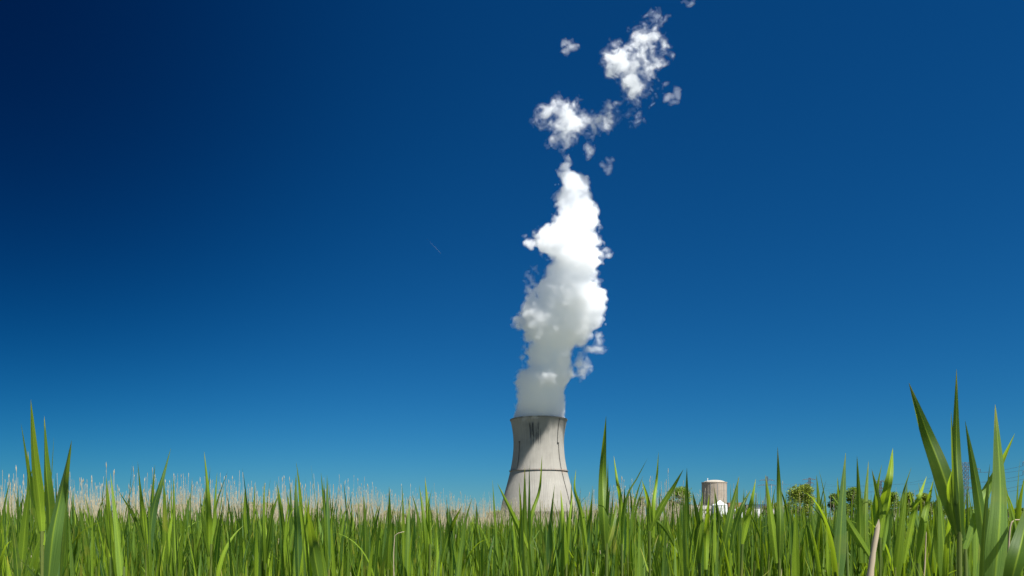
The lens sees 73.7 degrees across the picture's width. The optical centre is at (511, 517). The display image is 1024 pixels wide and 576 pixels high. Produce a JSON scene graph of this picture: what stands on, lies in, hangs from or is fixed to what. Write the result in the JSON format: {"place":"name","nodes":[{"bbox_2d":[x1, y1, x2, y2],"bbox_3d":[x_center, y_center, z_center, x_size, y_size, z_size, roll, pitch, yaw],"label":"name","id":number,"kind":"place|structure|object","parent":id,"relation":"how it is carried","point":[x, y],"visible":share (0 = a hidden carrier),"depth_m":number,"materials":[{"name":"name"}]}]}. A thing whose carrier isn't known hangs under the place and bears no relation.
{"place":"outdoors","nodes":[
{"label":"outdoors","id":0,"kind":"place"},
{"bbox_2d":[6,506,704,527],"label":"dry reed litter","id":1,"kind":"object","parent":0,"point":[385,519],"visible":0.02,"depth_m":44.91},
{"bbox_2d":[0,475,1008,527],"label":"dry reed bank","id":2,"kind":"structure","parent":0,"point":[194,497],"depth_m":35.14,"materials":[{"name":"plant"}]},
{"bbox_2d":[0,0,1023,516],"label":"sky","id":3,"kind":"structure","parent":0,"point":[351,241],"materials":[{"name":"blue"}]},
{"bbox_2d":[124,517,945,525],"bbox_3d":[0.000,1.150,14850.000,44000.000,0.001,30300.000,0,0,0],"label":"ground","id":4,"kind":"structure","parent":0,"point":[572,518],"depth_m":569.10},
{"bbox_2d":[7,527,35,575],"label":"green reed","id":5,"kind":"object","parent":4,"relation":"on","point":[9,571],"visible":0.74,"depth_m":1.81,"materials":[{"name":"green plant"}]},
{"bbox_2d":[2,470,46,575],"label":"green reed","id":6,"kind":"object","parent":4,"relation":"on","point":[19,552],"visible":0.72,"depth_m":2.31,"materials":[{"name":"green plant"}]},
{"bbox_2d":[0,484,69,575],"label":"green reed","id":7,"kind":"object","parent":4,"relation":"on","point":[36,563],"visible":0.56,"depth_m":2.36,"materials":[{"name":"green plant"}]},
{"bbox_2d":[21,404,56,575],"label":"green reed","id":8,"kind":"object","parent":4,"relation":"on","point":[42,497],"visible":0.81,"depth_m":1.74,"materials":[{"name":"green plant"}]},
{"bbox_2d":[43,441,71,575],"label":"green reed","id":9,"kind":"object","parent":4,"relation":"on","point":[54,549],"visible":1,"depth_m":1.25,"materials":[{"name":"green plant"}]},
{"bbox_2d":[63,505,80,575],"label":"green reed","id":10,"kind":"object","parent":4,"relation":"on","point":[74,552],"visible":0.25,"depth_m":2.57,"materials":[{"name":"green plant"}]},
{"bbox_2d":[68,513,84,575],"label":"green reed","id":11,"kind":"object","parent":4,"relation":"on","point":[72,571],"visible":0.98,"depth_m":1.80,"materials":[{"name":"green plant"}]},
{"bbox_2d":[89,517,93,575],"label":"green reed","id":12,"kind":"object","parent":4,"relation":"on","point":[91,569],"visible":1,"depth_m":1.75,"materials":[{"name":"green plant"}]},
{"bbox_2d":[75,504,119,574],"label":"green reed","id":13,"kind":"object","parent":4,"relation":"on","point":[86,545],"visible":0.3,"depth_m":2.99,"materials":[{"name":"green plant"}]},
{"bbox_2d":[101,478,113,575],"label":"green reed","id":14,"kind":"object","parent":4,"relation":"on","point":[106,519],"visible":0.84,"depth_m":2.29,"materials":[{"name":"green plant"}]},
{"bbox_2d":[95,509,128,575],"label":"green reed","id":15,"kind":"object","parent":4,"relation":"on","point":[102,570],"visible":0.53,"depth_m":2.75,"materials":[{"name":"green plant"}]},
{"bbox_2d":[110,471,131,575],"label":"green reed","id":16,"kind":"object","parent":4,"relation":"on","point":[120,565],"visible":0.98,"depth_m":2.04,"materials":[{"name":"green plant"}]},
{"bbox_2d":[109,470,139,575],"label":"green reed","id":17,"kind":"object","parent":4,"relation":"on","point":[114,560],"visible":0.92,"depth_m":2.02,"materials":[{"name":"green plant"}]},
{"bbox_2d":[121,521,137,575],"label":"green reed","id":18,"kind":"object","parent":4,"relation":"on","point":[126,569],"visible":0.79,"depth_m":2.78,"materials":[{"name":"green plant"}]},
{"bbox_2d":[126,504,154,575],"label":"green reed","id":19,"kind":"object","parent":4,"relation":"on","point":[147,567],"visible":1,"depth_m":1.78,"materials":[{"name":"green plant"}]},
{"bbox_2d":[119,449,170,575],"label":"green reed","id":20,"kind":"object","parent":4,"relation":"on","point":[154,504],"visible":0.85,"depth_m":2.10,"materials":[{"name":"green plant"}]},
{"bbox_2d":[148,504,158,575],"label":"green reed","id":21,"kind":"object","parent":4,"relation":"on","point":[149,557],"visible":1,"depth_m":1.78,"materials":[{"name":"green plant"}]},
{"bbox_2d":[166,506,186,575],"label":"green reed","id":22,"kind":"object","parent":4,"relation":"on","point":[179,568],"visible":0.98,"depth_m":2.20,"materials":[{"name":"green plant"}]},
{"bbox_2d":[161,484,197,575],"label":"green reed","id":23,"kind":"object","parent":4,"relation":"on","point":[165,534],"visible":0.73,"depth_m":2.81,"materials":[{"name":"green plant"}]},
{"bbox_2d":[172,477,186,575],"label":"green reed","id":24,"kind":"object","parent":4,"relation":"on","point":[174,545],"visible":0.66,"depth_m":2.41,"materials":[{"name":"green plant"}]},
{"bbox_2d":[187,518,194,575],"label":"green reed","id":25,"kind":"object","parent":4,"relation":"on","point":[193,548],"visible":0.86,"depth_m":2.62,"materials":[{"name":"green plant"}]},
{"bbox_2d":[183,477,224,575],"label":"green reed","id":26,"kind":"object","parent":4,"relation":"on","point":[217,547],"visible":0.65,"depth_m":2.90,"materials":[{"name":"green plant"}]},
{"bbox_2d":[184,499,242,575],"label":"green reed","id":27,"kind":"object","parent":4,"relation":"on","point":[217,572],"visible":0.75,"depth_m":2.58,"materials":[{"name":"green plant"}]},
{"bbox_2d":[200,453,227,575],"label":"green reed","id":28,"kind":"object","parent":4,"relation":"on","point":[208,532],"visible":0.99,"depth_m":2.40,"materials":[{"name":"green plant"}]},
{"bbox_2d":[228,523,238,575],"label":"green reed","id":29,"kind":"object","parent":4,"relation":"on","point":[230,563],"visible":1,"depth_m":2.45,"materials":[{"name":"green plant"}]},
{"bbox_2d":[232,516,253,575],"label":"green reed","id":30,"kind":"object","parent":4,"relation":"on","point":[242,562],"visible":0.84,"depth_m":2.80,"materials":[{"name":"green plant"}]},
{"bbox_2d":[226,500,259,575],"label":"green reed","id":31,"kind":"object","parent":4,"relation":"on","point":[246,568],"visible":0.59,"depth_m":2.93,"materials":[{"name":"green plant"}]},
{"bbox_2d":[240,506,267,575],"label":"green reed","id":32,"kind":"object","parent":4,"relation":"on","point":[257,571],"visible":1,"depth_m":2.43,"materials":[{"name":"green plant"}]},
{"bbox_2d":[262,486,277,575],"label":"green reed","id":33,"kind":"object","parent":4,"relation":"on","point":[266,542],"visible":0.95,"depth_m":2.59,"materials":[{"name":"green plant"}]},
{"bbox_2d":[281,493,293,575],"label":"green reed","id":34,"kind":"object","parent":4,"relation":"on","point":[283,556],"visible":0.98,"depth_m":2.24,"materials":[{"name":"green plant"}]},
{"bbox_2d":[276,481,298,575],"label":"green reed","id":35,"kind":"object","parent":4,"relation":"on","point":[282,518],"visible":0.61,"depth_m":2.50,"materials":[{"name":"green plant"}]},
{"bbox_2d":[277,464,311,575],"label":"green reed","id":36,"kind":"object","parent":4,"relation":"on","point":[300,511],"visible":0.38,"depth_m":2.61,"materials":[{"name":"green plant"}]},
{"bbox_2d":[294,477,309,575],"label":"green reed","id":37,"kind":"object","parent":4,"relation":"on","point":[299,542],"visible":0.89,"depth_m":2.30,"materials":[{"name":"green plant"}]},
{"bbox_2d":[299,498,319,575],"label":"green reed","id":38,"kind":"object","parent":4,"relation":"on","point":[308,561],"visible":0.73,"depth_m":2.07,"materials":[{"name":"green plant"}]},
{"bbox_2d":[308,511,322,575],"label":"green reed","id":39,"kind":"object","parent":4,"relation":"on","point":[315,558],"visible":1,"depth_m":1.50,"materials":[{"name":"green plant"}]},
{"bbox_2d":[323,481,332,575],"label":"green reed","id":40,"kind":"object","parent":4,"relation":"on","point":[327,541],"visible":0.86,"depth_m":2.60,"materials":[{"name":"green plant"}]},
{"bbox_2d":[331,520,343,575],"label":"green reed","id":41,"kind":"object","parent":4,"relation":"on","point":[334,573],"visible":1,"depth_m":1.70,"materials":[{"name":"green plant"}]},
{"bbox_2d":[333,505,394,575],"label":"green reed","id":42,"kind":"object","parent":4,"relation":"on","point":[384,556],"visible":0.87,"depth_m":2.17,"materials":[{"name":"green plant"}]},
{"bbox_2d":[363,494,380,570],"bbox_3d":[-0.554,0.529,2.683,0.122,1.242,0.021,0,0,40],"label":"green reed","id":43,"kind":"object","parent":4,"relation":"on","point":[366,534],"visible":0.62,"depth_m":2.69,"materials":[{"name":"green plant"}]},
{"bbox_2d":[372,517,381,575],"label":"green reed","id":44,"kind":"object","parent":4,"relation":"on","point":[375,563],"visible":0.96,"depth_m":2.30,"materials":[{"name":"green plant"}]},
{"bbox_2d":[385,490,393,575],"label":"green reed","id":45,"kind":"object","parent":4,"relation":"on","point":[389,550],"visible":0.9,"depth_m":2.59,"materials":[{"name":"green plant"}]},
{"bbox_2d":[392,500,413,575],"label":"green reed","id":46,"kind":"object","parent":4,"relation":"on","point":[407,567],"visible":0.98,"depth_m":2.21,"materials":[{"name":"green plant"}]},
{"bbox_2d":[399,490,412,575],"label":"green reed","id":47,"kind":"object","parent":4,"relation":"on","point":[402,556],"visible":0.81,"depth_m":2.44,"materials":[{"name":"green plant"}]},
{"bbox_2d":[419,480,431,575],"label":"green reed","id":48,"kind":"object","parent":4,"relation":"on","point":[427,533],"visible":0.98,"depth_m":2.30,"materials":[{"name":"green plant"}]},
{"bbox_2d":[441,506,461,573],"bbox_3d":[-0.219,0.554,2.381,0.046,1.191,0.137,0,0,-24],"label":"green reed","id":49,"kind":"object","parent":4,"relation":"on","point":[448,542],"visible":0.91,"depth_m":2.40,"materials":[{"name":"green plant"}]},
{"bbox_2d":[447,499,474,575],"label":"green reed","id":50,"kind":"object","parent":4,"relation":"on","point":[458,566],"visible":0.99,"depth_m":2.20,"materials":[{"name":"green plant"}]},
{"bbox_2d":[472,527,495,575],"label":"green reed","id":51,"kind":"object","parent":4,"relation":"on","point":[482,562],"visible":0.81,"depth_m":2.60,"materials":[{"name":"green plant"}]},
{"bbox_2d":[459,480,515,575],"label":"green reed","id":52,"kind":"object","parent":4,"relation":"on","point":[497,554],"visible":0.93,"depth_m":2.37,"materials":[{"name":"green plant"}]},
{"bbox_2d":[0,455,1023,575],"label":"green reeds","id":53,"kind":"object","parent":4,"relation":"on","point":[343,527],"visible":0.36,"depth_m":3.38,"materials":[{"name":"green plant"}]},
{"bbox_2d":[498,460,541,575],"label":"green reed","id":54,"kind":"object","parent":4,"relation":"on","point":[517,523],"visible":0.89,"depth_m":2.30,"materials":[{"name":"green plant"}]},
{"bbox_2d":[515,503,526,575],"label":"green reed","id":55,"kind":"object","parent":4,"relation":"on","point":[524,566],"visible":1,"depth_m":1.49,"materials":[{"name":"green plant"}]},
{"bbox_2d":[525,525,541,575],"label":"green reed","id":56,"kind":"object","parent":4,"relation":"on","point":[530,563],"visible":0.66,"depth_m":1.92,"materials":[{"name":"green plant"}]},
{"bbox_2d":[501,415,575,517],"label":"cooling tower","id":57,"kind":"structure","parent":4,"relation":"on","point":[537,439],"depth_m":1008.52,"materials":[{"name":"concrete"}]},
{"bbox_2d":[84,513,1009,535],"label":"green reeds","id":58,"kind":"object","parent":4,"relation":"on","point":[483,523],"visible":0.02,"depth_m":16.52,"materials":[{"name":"green plant"}]},
{"bbox_2d":[536,486,572,575],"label":"green reed","id":59,"kind":"object","parent":4,"relation":"on","point":[547,559],"visible":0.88,"depth_m":2.69,"materials":[{"name":"green plant"}]},
{"bbox_2d":[549,515,575,575],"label":"green reed","id":60,"kind":"object","parent":4,"relation":"on","point":[562,561],"visible":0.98,"depth_m":2.26,"materials":[{"name":"green plant"}]},
{"bbox_2d":[561,494,572,575],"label":"green reed","id":61,"kind":"object","parent":4,"relation":"on","point":[566,543],"visible":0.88,"depth_m":2.49,"materials":[{"name":"green plant"}]},
{"bbox_2d":[573,472,592,575],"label":"green reed","id":62,"kind":"object","parent":4,"relation":"on","point":[586,532],"visible":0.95,"depth_m":2.10,"materials":[{"name":"green plant"}]},
{"bbox_2d":[575,498,619,575],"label":"green reed","id":63,"kind":"object","parent":4,"relation":"on","point":[590,553],"visible":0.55,"depth_m":2.61,"materials":[{"name":"green plant"}]},
{"bbox_2d":[598,420,616,575],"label":"green reed","id":64,"kind":"object","parent":4,"relation":"on","point":[607,533],"visible":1,"depth_m":1.75,"materials":[{"name":"green plant"}]},
{"bbox_2d":[597,508,618,575],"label":"green reed","id":65,"kind":"object","parent":4,"relation":"on","point":[613,564],"visible":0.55,"depth_m":2.79,"materials":[{"name":"green plant"}]},
{"bbox_2d":[611,531,620,575],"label":"green reed","id":66,"kind":"object","parent":4,"relation":"on","point":[617,564],"visible":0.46,"depth_m":2.80,"materials":[{"name":"green plant"}]},
{"bbox_2d":[623,504,634,575],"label":"green reed","id":67,"kind":"object","parent":4,"relation":"on","point":[632,552],"visible":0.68,"depth_m":2.91,"materials":[{"name":"green plant"}]},
{"bbox_2d":[614,459,646,575],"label":"green reed","id":68,"kind":"object","parent":4,"relation":"on","point":[622,510],"visible":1,"depth_m":2.40,"materials":[{"name":"green plant"}]},
{"bbox_2d":[631,507,657,575],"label":"green reed","id":69,"kind":"object","parent":4,"relation":"on","point":[640,557],"visible":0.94,"depth_m":2.66,"materials":[{"name":"green plant"}]},
{"bbox_2d":[640,520,682,575],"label":"green reed","id":70,"kind":"object","parent":4,"relation":"on","point":[663,573],"visible":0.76,"depth_m":2.27,"materials":[{"name":"green plant"}]},
{"bbox_2d":[642,452,682,575],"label":"green reed","id":71,"kind":"object","parent":4,"relation":"on","point":[653,516],"visible":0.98,"depth_m":2.20,"materials":[{"name":"green plant"}]},
{"bbox_2d":[660,501,695,575],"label":"green reed","id":72,"kind":"object","parent":4,"relation":"on","point":[679,543],"visible":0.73,"depth_m":2.33,"materials":[{"name":"green plant"}]},
{"bbox_2d":[667,486,692,515],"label":"tree","id":73,"kind":"object","parent":4,"relation":"on","point":[677,490],"visible":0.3,"depth_m":516.21,"materials":[{"name":"green plant"}]},
{"bbox_2d":[665,487,706,575],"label":"green reed","id":74,"kind":"object","parent":4,"relation":"on","point":[685,563],"visible":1,"depth_m":1.60,"materials":[{"name":"green plant"}]},
{"bbox_2d":[693,493,708,575],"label":"green reed","id":75,"kind":"object","parent":4,"relation":"on","point":[702,554],"visible":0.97,"depth_m":2.00,"materials":[{"name":"green plant"}]},
{"bbox_2d":[712,493,719,575],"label":"green reed","id":76,"kind":"object","parent":4,"relation":"on","point":[715,556],"visible":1,"depth_m":1.95,"materials":[{"name":"green plant"}]},
{"bbox_2d":[714,489,724,575],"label":"green reed","id":77,"kind":"object","parent":4,"relation":"on","point":[717,513],"visible":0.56,"depth_m":3.03,"materials":[{"name":"green plant"}]},
{"bbox_2d":[716,504,750,575],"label":"green reed","id":78,"kind":"object","parent":4,"relation":"on","point":[738,546],"visible":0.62,"depth_m":2.72,"materials":[{"name":"green plant"}]},
{"bbox_2d":[720,478,755,575],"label":"green reed","id":79,"kind":"object","parent":4,"relation":"on","point":[727,531],"visible":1,"depth_m":2.10,"materials":[{"name":"green plant"}]},
{"bbox_2d":[733,499,775,575],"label":"green reed","id":80,"kind":"object","parent":4,"relation":"on","point":[761,551],"visible":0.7,"depth_m":2.54,"materials":[{"name":"green plant"}]},
{"bbox_2d":[765,448,783,575],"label":"green reed","id":81,"kind":"object","parent":4,"relation":"on","point":[776,531],"visible":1,"depth_m":1.90,"materials":[{"name":"green plant"}]},
{"bbox_2d":[783,517,809,575],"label":"green reed","id":82,"kind":"object","parent":4,"relation":"on","point":[787,569],"visible":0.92,"depth_m":2.38,"materials":[{"name":"green plant"}]},
{"bbox_2d":[784,511,808,575],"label":"green reed","id":83,"kind":"object","parent":4,"relation":"on","point":[792,528],"visible":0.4,"depth_m":2.82,"materials":[{"name":"green plant"}]},
{"bbox_2d":[792,503,801,575],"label":"green reed","id":84,"kind":"object","parent":4,"relation":"on","point":[796,558],"visible":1,"depth_m":2.22,"materials":[{"name":"green plant"}]},
{"bbox_2d":[784,484,816,517],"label":"tree","id":85,"kind":"object","parent":4,"relation":"on","point":[802,489],"visible":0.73,"depth_m":515.81,"materials":[{"name":"green plant"}]},
{"bbox_2d":[807,486,824,575],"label":"green reed","id":86,"kind":"object","parent":4,"relation":"on","point":[811,550],"visible":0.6,"depth_m":2.91,"materials":[{"name":"green plant"}]},
{"bbox_2d":[810,526,824,575],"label":"green reed","id":87,"kind":"object","parent":4,"relation":"on","point":[818,569],"visible":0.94,"depth_m":1.92,"materials":[{"name":"green plant"}]},
{"bbox_2d":[805,453,867,575],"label":"green reed","id":88,"kind":"object","parent":4,"relation":"on","point":[838,550],"visible":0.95,"depth_m":1.64,"materials":[{"name":"green plant"}]},
{"bbox_2d":[829,460,869,575],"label":"green reed","id":89,"kind":"object","parent":4,"relation":"on","point":[859,533],"visible":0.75,"depth_m":1.90,"materials":[{"name":"green plant"}]},
{"bbox_2d":[846,487,862,514],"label":"tree","id":90,"kind":"object","parent":4,"relation":"on","point":[850,491],"visible":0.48,"depth_m":558.05,"materials":[{"name":"green plant"}]},
{"bbox_2d":[866,520,879,575],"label":"broken reed stalk","id":91,"kind":"object","parent":4,"relation":"on","point":[871,564],"visible":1,"depth_m":0.95,"materials":[{"name":"plant"}]},
{"bbox_2d":[850,501,915,575],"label":"green reed","id":92,"kind":"object","parent":4,"relation":"on","point":[888,538],"visible":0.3,"depth_m":2.89,"materials":[{"name":"green plant"}]},
{"bbox_2d":[872,449,893,575],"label":"green reed","id":93,"kind":"object","parent":4,"relation":"on","point":[882,502],"visible":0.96,"depth_m":1.95,"materials":[{"name":"green plant"}]},
{"bbox_2d":[890,491,899,516],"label":"tree","id":94,"kind":"object","parent":4,"relation":"on","point":[894,498],"visible":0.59,"depth_m":557.68,"materials":[{"name":"green plant"}]},
{"bbox_2d":[855,486,936,575],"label":"green reed","id":95,"kind":"object","parent":4,"relation":"on","point":[898,555],"visible":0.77,"depth_m":2.06,"materials":[{"name":"green plant"}]},
{"bbox_2d":[899,469,925,562],"bbox_3d":[1.373,0.492,2.300,0.136,1.316,0.053,0,0,-21],"label":"green reed","id":96,"kind":"object","parent":4,"relation":"on","point":[913,519],"visible":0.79,"depth_m":2.30,"materials":[{"name":"green plant"}]},
{"bbox_2d":[916,479,938,575],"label":"green reed","id":97,"kind":"object","parent":4,"relation":"on","point":[921,532],"visible":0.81,"depth_m":1.80,"materials":[{"name":"green plant"}]},
{"bbox_2d":[902,505,966,575],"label":"green reed","id":98,"kind":"object","parent":4,"relation":"on","point":[929,546],"visible":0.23,"depth_m":2.69,"materials":[{"name":"green plant"}]},
{"bbox_2d":[909,369,965,575],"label":"green reed","id":99,"kind":"object","parent":4,"relation":"on","point":[949,485],"visible":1,"depth_m":1.20,"materials":[{"name":"green plant"}]},
{"bbox_2d":[916,488,962,575],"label":"green reed","id":100,"kind":"object","parent":4,"relation":"on","point":[922,562],"visible":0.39,"depth_m":2.48,"materials":[{"name":"green plant"}]},
{"bbox_2d":[938,495,950,575],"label":"green reed","id":101,"kind":"object","parent":4,"relation":"on","point":[943,551],"visible":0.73,"depth_m":1.73,"materials":[{"name":"green plant"}]},
{"bbox_2d":[950,462,980,503],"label":"transmission tower","id":102,"kind":"structure","parent":4,"relation":"on","point":[967,468],"depth_m":618.30,"materials":[{"name":"metal"}]},
{"bbox_2d":[973,528,979,575],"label":"green reed","id":103,"kind":"object","parent":4,"relation":"on","point":[976,554],"visible":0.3,"depth_m":1.74,"materials":[{"name":"green plant"}]},
{"bbox_2d":[964,466,989,575],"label":"green reed","id":104,"kind":"object","parent":4,"relation":"on","point":[982,549],"visible":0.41,"depth_m":1.55,"materials":[{"name":"green plant"}]},
{"bbox_2d":[963,422,1014,575],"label":"green reed","id":105,"kind":"object","parent":4,"relation":"on","point":[979,495],"visible":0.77,"depth_m":1.59,"materials":[{"name":"green plant"}]},
{"bbox_2d":[985,406,1007,575],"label":"green reed","id":106,"kind":"object","parent":4,"relation":"on","point":[996,544],"visible":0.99,"depth_m":1.00,"materials":[{"name":"green plant"}]},
{"bbox_2d":[1003,510,1023,575],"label":"green reed","id":107,"kind":"object","parent":4,"relation":"on","point":[1014,563],"visible":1,"depth_m":0.91,"materials":[{"name":"green plant"}]},
{"bbox_2d":[1007,480,1023,574],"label":"green reed","id":108,"kind":"object","parent":4,"relation":"on","point":[1018,511],"visible":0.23,"depth_m":2.75,"materials":[{"name":"green plant"}]},
{"bbox_2d":[701,478,726,504],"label":"containment building","id":109,"kind":"structure","parent":0,"point":[718,486],"depth_m":1211.20,"materials":[{"name":"concrete"}]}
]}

